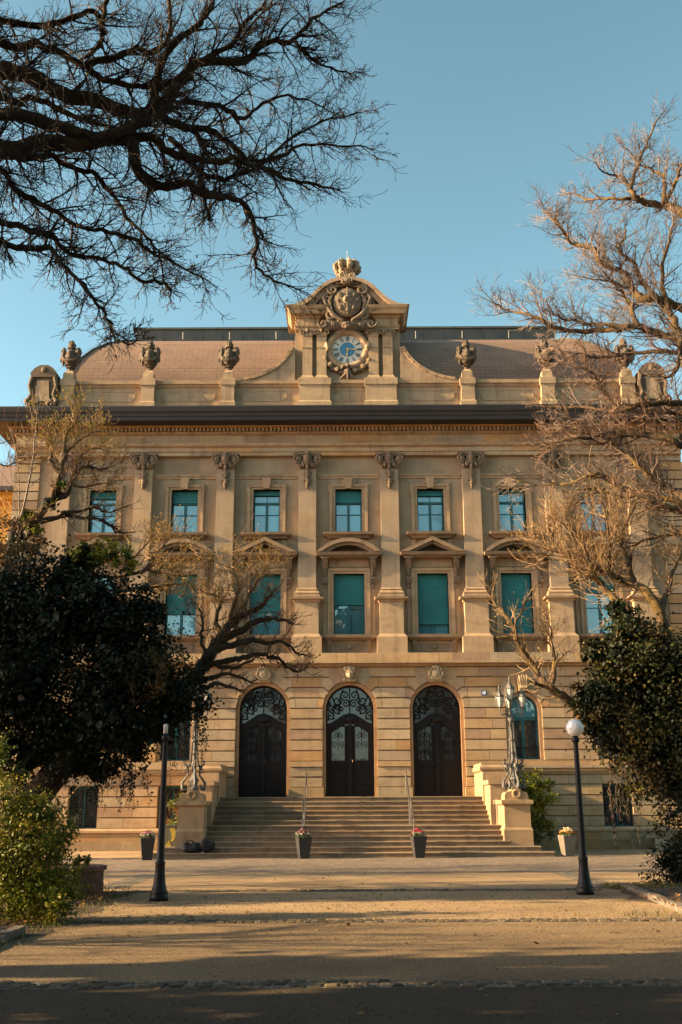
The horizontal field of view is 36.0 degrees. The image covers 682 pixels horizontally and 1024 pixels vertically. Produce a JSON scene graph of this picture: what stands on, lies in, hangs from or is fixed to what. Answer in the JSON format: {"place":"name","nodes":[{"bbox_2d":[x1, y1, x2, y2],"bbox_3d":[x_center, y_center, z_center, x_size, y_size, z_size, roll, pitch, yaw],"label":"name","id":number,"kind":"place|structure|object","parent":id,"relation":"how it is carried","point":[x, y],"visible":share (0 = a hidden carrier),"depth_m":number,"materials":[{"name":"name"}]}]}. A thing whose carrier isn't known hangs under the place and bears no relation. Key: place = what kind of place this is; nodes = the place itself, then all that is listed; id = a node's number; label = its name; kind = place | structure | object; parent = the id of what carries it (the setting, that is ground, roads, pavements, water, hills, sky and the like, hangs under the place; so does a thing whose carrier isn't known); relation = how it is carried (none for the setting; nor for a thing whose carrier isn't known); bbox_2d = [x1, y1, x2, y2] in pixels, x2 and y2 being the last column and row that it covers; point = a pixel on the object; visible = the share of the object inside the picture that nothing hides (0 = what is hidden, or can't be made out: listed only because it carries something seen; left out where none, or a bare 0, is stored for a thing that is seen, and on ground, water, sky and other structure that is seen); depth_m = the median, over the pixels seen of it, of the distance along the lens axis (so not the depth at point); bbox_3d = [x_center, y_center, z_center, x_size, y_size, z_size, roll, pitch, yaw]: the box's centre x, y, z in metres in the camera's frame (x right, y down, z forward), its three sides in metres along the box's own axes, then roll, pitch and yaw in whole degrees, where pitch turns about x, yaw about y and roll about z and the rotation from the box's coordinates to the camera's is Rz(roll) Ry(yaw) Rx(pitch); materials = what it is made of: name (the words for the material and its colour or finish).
{"place":"outdoors","nodes":[
{"label":"outdoors","id":0,"kind":"place"},
{"bbox_2d":[0,465,15,555],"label":"neighbouring house","id":1,"kind":"structure","parent":0,"point":[4,494],"depth_m":56.19,"materials":[{"name":"stone"}]},
{"bbox_2d":[0,0,681,464],"label":"sky","id":2,"kind":"structure","parent":0,"point":[487,95],"materials":[{"name":"blue"}]},
{"bbox_2d":[152,763,554,858],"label":"front staircase","id":3,"kind":"structure","parent":0,"point":[491,817],"depth_m":37.22,"materials":[{"name":"stone"}]},
{"bbox_2d":[180,840,199,852],"bbox_3d":[-5.080,11.356,35.644,0.756,0.424,0.306,0,-16,0],"label":"duffel bag","id":4,"kind":"object","parent":3,"relation":"on","point":[186,847],"visible":1,"depth_m":35.53,"materials":[{"name":"black fabric"}]},
{"bbox_2d":[181,685,212,790],"bbox_3d":[-5.214,7.941,37.640,0.925,3.972,0.988,-14,-21,39],"label":"candelabra lamp","id":5,"kind":"object","parent":3,"relation":"on","point":[193,780],"visible":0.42,"depth_m":37.29,"materials":[{"name":"grey metal"}]},
{"bbox_2d":[199,839,215,852],"bbox_3d":[-4.566,11.337,35.643,0.583,0.455,0.329,-5,-16,16],"label":"backpack","id":6,"kind":"object","parent":3,"relation":"on","point":[206,846],"visible":1,"depth_m":35.55,"materials":[{"name":"black fabric"}]},
{"bbox_2d":[494,678,525,788],"bbox_3d":[6.146,7.891,37.640,0.925,3.972,0.988,-14,-21,39],"label":"candelabra lamp","id":7,"kind":"object","parent":3,"relation":"on","point":[512,767],"visible":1,"depth_m":37.62,"materials":[{"name":"grey metal"}]},
{"bbox_2d":[34,849,681,920],"bbox_3d":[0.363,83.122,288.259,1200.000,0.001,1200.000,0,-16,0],"label":"ground","id":8,"kind":"structure","parent":0,"point":[398,881],"depth_m":19.71,"materials":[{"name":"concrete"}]},
{"bbox_2d":[0,926,25,943],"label":"kerb","id":9,"kind":"structure","parent":8,"relation":"on","point":[7,934],"depth_m":13.45,"materials":[{"name":"stone"}]},
{"bbox_2d":[0,891,137,945],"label":"planting bed","id":10,"kind":"object","parent":8,"relation":"on","point":[49,931],"visible":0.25,"depth_m":16.91,"materials":[{"name":"soil"}]},
{"bbox_2d":[0,727,97,926],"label":"laurel bush","id":11,"kind":"object","parent":10,"relation":"on","point":[50,896],"visible":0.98,"depth_m":15.69,"materials":[{"name":"green plant"}]},
{"bbox_2d":[0,863,106,898],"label":"planter wall","id":12,"kind":"structure","parent":10,"relation":"on","point":[99,868],"depth_m":19.76,"materials":[{"name":"red stone"}]},
{"bbox_2d":[71,854,108,899],"bbox_3d":[-4.712,6.760,19.477,0.710,0.840,0.746,10,-19,-31],"label":"shrub","id":13,"kind":"object","parent":10,"relation":"on","point":[81,859],"visible":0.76,"depth_m":19.37,"materials":[{"name":"green plant"}]},
{"bbox_2d":[0,0,407,372],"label":"overhanging tree","id":14,"kind":"object","parent":10,"relation":"on","point":[41,146],"visible":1,"depth_m":14.34,"materials":[{"name":"brown plant"}]},
{"bbox_2d":[0,380,146,717],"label":"budding tree","id":15,"kind":"object","parent":8,"relation":"on","point":[36,519],"visible":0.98,"depth_m":28.58,"materials":[{"name":"brown plant"}]},
{"bbox_2d":[0,290,253,824],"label":"hazel shrub","id":16,"kind":"object","parent":8,"relation":"on","point":[14,522],"visible":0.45,"depth_m":26.89,"materials":[{"name":"orange plant"}]},
{"bbox_2d":[104,874,154,887],"bbox_3d":[-4.882,8.628,24.586,0.600,0.001,5.200,0,-16,0],"label":"sett strip","id":17,"kind":"object","parent":8,"relation":"on","point":[132,880],"visible":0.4,"depth_m":24.20,"materials":[{"name":"beige stone"}]},
{"bbox_2d":[149,724,168,901],"bbox_3d":[-3.323,5.554,19.529,0.335,3.160,0.340,0,-16,0],"label":"lamp post","id":18,"kind":"object","parent":8,"relation":"on","point":[159,892],"visible":1,"depth_m":19.35,"materials":[{"name":"metal"}]},
{"bbox_2d":[0,503,322,867],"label":"ivy clad tree","id":19,"kind":"object","parent":8,"relation":"on","point":[41,628],"visible":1,"depth_m":20.95,"materials":[{"name":"green plant"}]},
{"bbox_2d":[156,791,180,824],"bbox_3d":[-6.159,11.700,39.994,2.016,2.505,1.632,14,-21,-41],"label":"climbing shrub","id":20,"kind":"object","parent":8,"relation":"on","point":[171,804],"visible":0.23,"depth_m":39.65,"materials":[{"name":"green plant"}]},
{"bbox_2d":[165,825,176,846],"bbox_3d":[-6.230,12.039,38.588,0.680,1.030,0.460,0,-16,0],"label":"utility cabinet","id":21,"kind":"object","parent":8,"relation":"on","point":[170,830],"visible":0.4,"depth_m":38.42,"materials":[{"name":"yellow paint"}]},
{"bbox_2d":[0,921,681,981],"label":"avenue surface","id":22,"kind":"object","parent":8,"relation":"on","point":[321,964],"visible":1,"depth_m":12.12,"materials":[{"name":"compacted sand"},{"name":"gravel"}]},
{"bbox_2d":[0,986,681,1023],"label":"avenue surface","id":23,"kind":"object","parent":8,"relation":"on","point":[283,1002],"depth_m":8.84,"materials":[{"name":"grey asphalt"}]},
{"bbox_2d":[0,257,681,850],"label":"civic building","id":24,"kind":"structure","parent":8,"relation":"on","point":[350,447],"depth_m":45.98,"materials":[{"name":"stone"}]},
{"bbox_2d":[69,786,98,828],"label":"basement window","id":25,"kind":"structure","parent":24,"relation":"in","point":[83,816],"depth_m":42.85,"materials":[{"name":"teal paint"}]},
{"bbox_2d":[72,569,118,653],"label":"window","id":26,"kind":"structure","parent":24,"relation":"in","point":[113,571],"depth_m":45.49,"materials":[{"name":"teal paint"}]},
{"bbox_2d":[73,478,125,540],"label":"window","id":27,"kind":"structure","parent":24,"relation":"in","point":[106,531],"depth_m":46.45,"materials":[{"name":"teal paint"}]},
{"bbox_2d":[158,786,186,824],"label":"basement window","id":28,"kind":"structure","parent":24,"relation":"in","point":[171,791],"depth_m":42.96,"materials":[{"name":"teal paint"}]},
{"bbox_2d":[156,676,193,761],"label":"ground floor window","id":29,"kind":"structure","parent":24,"relation":"in","point":[178,749],"depth_m":43.66,"materials":[{"name":"glass"}]},
{"bbox_2d":[152,569,204,653],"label":"window","id":30,"kind":"structure","parent":24,"relation":"in","point":[180,618],"depth_m":45.32,"materials":[{"name":"teal paint"}]},
{"bbox_2d":[158,477,208,539],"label":"window","id":31,"kind":"structure","parent":24,"relation":"in","point":[191,502],"depth_m":46.50,"materials":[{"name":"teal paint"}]},
{"bbox_2d":[234,683,289,796],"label":"door","id":32,"kind":"structure","parent":24,"relation":"in","point":[262,733],"depth_m":43.76,"materials":[{"name":"wood"}]},
{"bbox_2d":[236,568,291,652],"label":"window","id":33,"kind":"structure","parent":24,"relation":"in","point":[255,596],"depth_m":45.31,"materials":[{"name":"teal glass"}]},
{"bbox_2d":[240,477,290,539],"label":"window","id":34,"kind":"structure","parent":24,"relation":"in","point":[269,507],"depth_m":46.49,"materials":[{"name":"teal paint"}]},
{"bbox_2d":[323,477,373,539],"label":"window","id":35,"kind":"structure","parent":24,"relation":"in","point":[348,515],"depth_m":46.49,"materials":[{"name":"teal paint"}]},
{"bbox_2d":[321,568,376,652],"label":"window","id":36,"kind":"structure","parent":24,"relation":"in","point":[348,593],"depth_m":45.33,"materials":[{"name":"teal glass"}]},
{"bbox_2d":[323,682,377,796],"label":"door","id":37,"kind":"structure","parent":24,"relation":"in","point":[350,761],"depth_m":43.76,"materials":[{"name":"wood"}]},
{"bbox_2d":[406,476,456,538],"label":"window","id":38,"kind":"structure","parent":24,"relation":"in","point":[427,507],"depth_m":46.49,"materials":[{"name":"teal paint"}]},
{"bbox_2d":[406,567,461,652],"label":"window","id":39,"kind":"structure","parent":24,"relation":"in","point":[432,619],"depth_m":45.25,"materials":[{"name":"teal paint"}]},
{"bbox_2d":[409,682,465,795],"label":"door","id":40,"kind":"structure","parent":24,"relation":"in","point":[437,737],"depth_m":43.77,"materials":[{"name":"wood"}]},
{"bbox_2d":[489,476,540,538],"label":"window","id":41,"kind":"structure","parent":24,"relation":"in","point":[499,507],"depth_m":46.50,"materials":[{"name":"teal paint"}]},
{"bbox_2d":[492,567,547,651],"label":"window","id":42,"kind":"structure","parent":24,"relation":"in","point":[511,583],"depth_m":45.32,"materials":[{"name":"teal paint"}]},
{"bbox_2d":[505,674,543,760],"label":"ground floor window","id":43,"kind":"structure","parent":24,"relation":"in","point":[528,730],"depth_m":43.84,"materials":[{"name":"glass"}]},
{"bbox_2d":[521,784,542,826],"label":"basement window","id":44,"kind":"structure","parent":24,"relation":"in","point":[541,818],"depth_m":42.83,"materials":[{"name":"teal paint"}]},
{"bbox_2d":[571,477,620,537],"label":"window","id":45,"kind":"structure","parent":24,"relation":"in","point":[592,481],"depth_m":46.48,"materials":[{"name":"teal paint"}]},
{"bbox_2d":[577,567,622,650],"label":"window","id":46,"kind":"structure","parent":24,"relation":"in","point":[591,618],"depth_m":45.32,"materials":[{"name":"blue glass"}]},
{"bbox_2d":[598,711,618,759],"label":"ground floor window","id":47,"kind":"structure","parent":24,"relation":"in","point":[608,711],"depth_m":43.62,"materials":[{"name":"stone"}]},
{"bbox_2d":[602,784,632,825],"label":"basement window","id":48,"kind":"structure","parent":24,"relation":"in","point":[626,820],"depth_m":42.81,"materials":[{"name":"teal paint"}]},
{"bbox_2d":[0,895,681,1021],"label":"gravel","id":49,"kind":"structure","parent":8,"relation":"on","point":[477,1017],"depth_m":12.41,"materials":[{"name":"beige gravel"}]},
{"bbox_2d":[0,873,681,1020],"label":"leaf litter","id":50,"kind":"object","parent":8,"relation":"on","point":[354,995],"visible":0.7,"depth_m":17.14,"materials":[{"name":"brown plant"}]},
{"bbox_2d":[0,880,681,950],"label":"grass","id":51,"kind":"structure","parent":8,"relation":"on","point":[607,886],"depth_m":17.46,"materials":[{"name":"green plant"}]},
{"bbox_2d":[6,980,681,988],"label":"sett bedding","id":52,"kind":"object","parent":8,"relation":"on","point":[288,986],"visible":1,"depth_m":9.80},
{"bbox_2d":[0,978,681,988],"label":"sett gutter","id":53,"kind":"object","parent":52,"relation":"on","point":[296,983],"visible":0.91,"depth_m":9.87,"materials":[{"name":"stone"}]},
{"bbox_2d":[59,856,665,873],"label":"cobbled forecourt","id":54,"kind":"structure","parent":8,"relation":"on","point":[382,865],"depth_m":30.74,"materials":[{"name":"beige stone"}]},
{"bbox_2d":[139,829,155,859],"bbox_3d":[-6.382,10.941,34.536,0.553,0.960,0.528,4,-16,-15],"label":"flower planter","id":55,"kind":"object","parent":54,"relation":"on","point":[146,844],"visible":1,"depth_m":34.34,"materials":[{"name":"grey concrete"}]},
{"bbox_2d":[295,829,311,858],"bbox_3d":[-1.276,11.086,35.110,0.590,0.950,0.564,6,-17,-20],"label":"flower planter","id":56,"kind":"object","parent":54,"relation":"on","point":[303,844],"visible":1,"depth_m":34.93,"materials":[{"name":"grey concrete"}]},
{"bbox_2d":[410,828,427,857],"bbox_3d":[2.621,11.094,35.212,0.601,0.957,0.564,0,-16,0],"label":"flower planter","id":57,"kind":"object","parent":54,"relation":"on","point":[418,843],"visible":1,"depth_m":35.02,"materials":[{"name":"grey concrete"}]},
{"bbox_2d":[55,919,672,923],"bbox_3d":[0.456,6.021,15.444,9.400,0.001,0.390,0,-16,0],"label":"sett bedding","id":58,"kind":"object","parent":8,"relation":"on","point":[377,922],"visible":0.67,"depth_m":15.31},
{"bbox_2d":[58,917,681,923],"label":"sett gutter","id":59,"kind":"object","parent":58,"relation":"on","point":[164,921],"visible":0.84,"depth_m":15.40,"materials":[{"name":"stone"}]},
{"bbox_2d":[168,889,562,891],"bbox_3d":[0.463,7.653,21.218,9.400,0.001,0.420,0,-16,0],"label":"sett bedding","id":60,"kind":"object","parent":8,"relation":"on","point":[406,890],"visible":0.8,"depth_m":21.06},
{"bbox_2d":[133,888,602,891],"bbox_3d":[0.524,7.652,21.218,9.464,0.048,0.416,0,-16,0],"label":"sett gutter","id":61,"kind":"object","parent":60,"relation":"on","point":[416,889],"visible":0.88,"depth_m":21.13,"materials":[{"name":"stone"}]},
{"bbox_2d":[509,765,568,845],"bbox_3d":[7.392,11.253,40.095,3.353,3.312,2.974,0,-16,0],"label":"berry shrub","id":62,"kind":"object","parent":8,"relation":"on","point":[544,823],"visible":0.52,"depth_m":39.49,"materials":[{"name":"green plant"}]},
{"bbox_2d":[558,827,575,855],"bbox_3d":[7.734,11.260,35.872,0.573,0.955,0.612,0,-16,0],"label":"flower planter","id":63,"kind":"object","parent":8,"relation":"on","point":[567,841],"visible":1,"depth_m":35.70,"materials":[{"name":"beige concrete"}]},
{"bbox_2d":[464,91,681,574],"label":"bare tree","id":64,"kind":"object","parent":8,"relation":"on","point":[666,306],"visible":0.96,"depth_m":28.74,"materials":[{"name":"brown plant"}]},
{"bbox_2d":[472,467,681,850],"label":"ivy clad tree","id":65,"kind":"object","parent":8,"relation":"on","point":[635,690],"visible":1,"depth_m":23.89,"materials":[{"name":"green plant"}]},
{"bbox_2d":[566,719,593,894],"bbox_3d":[4.664,5.723,20.511,0.344,3.302,0.344,0,-16,0],"label":"lamp post","id":66,"kind":"object","parent":8,"relation":"on","point":[574,729],"visible":1,"depth_m":20.38,"materials":[{"name":"metal"}]},
{"bbox_2d":[551,872,614,885],"bbox_3d":[5.668,8.582,24.586,0.600,0.001,5.200,0,-16,0],"label":"sett strip","id":67,"kind":"object","parent":8,"relation":"on","point":[572,875],"visible":0.6,"depth_m":24.89,"materials":[{"name":"beige stone"}]},
{"bbox_2d":[594,886,681,905],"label":"planting bed","id":68,"kind":"object","parent":8,"relation":"on","point":[659,890],"visible":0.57,"depth_m":19.97,"materials":[{"name":"soil"}]},
{"bbox_2d":[632,791,681,885],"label":"ivy bush","id":69,"kind":"object","parent":68,"relation":"in","point":[670,861],"visible":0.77,"depth_m":22.34,"materials":[{"name":"green plant"}]},
{"bbox_2d":[620,883,681,913],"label":"kerb","id":70,"kind":"structure","parent":8,"relation":"on","point":[676,908],"depth_m":18.21,"materials":[{"name":"stone"}]},
{"bbox_2d":[636,835,681,849],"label":"stone bench","id":71,"kind":"object","parent":8,"relation":"on","point":[655,839],"visible":0.52,"depth_m":41.18,"materials":[{"name":"grey stone"}]}
]}

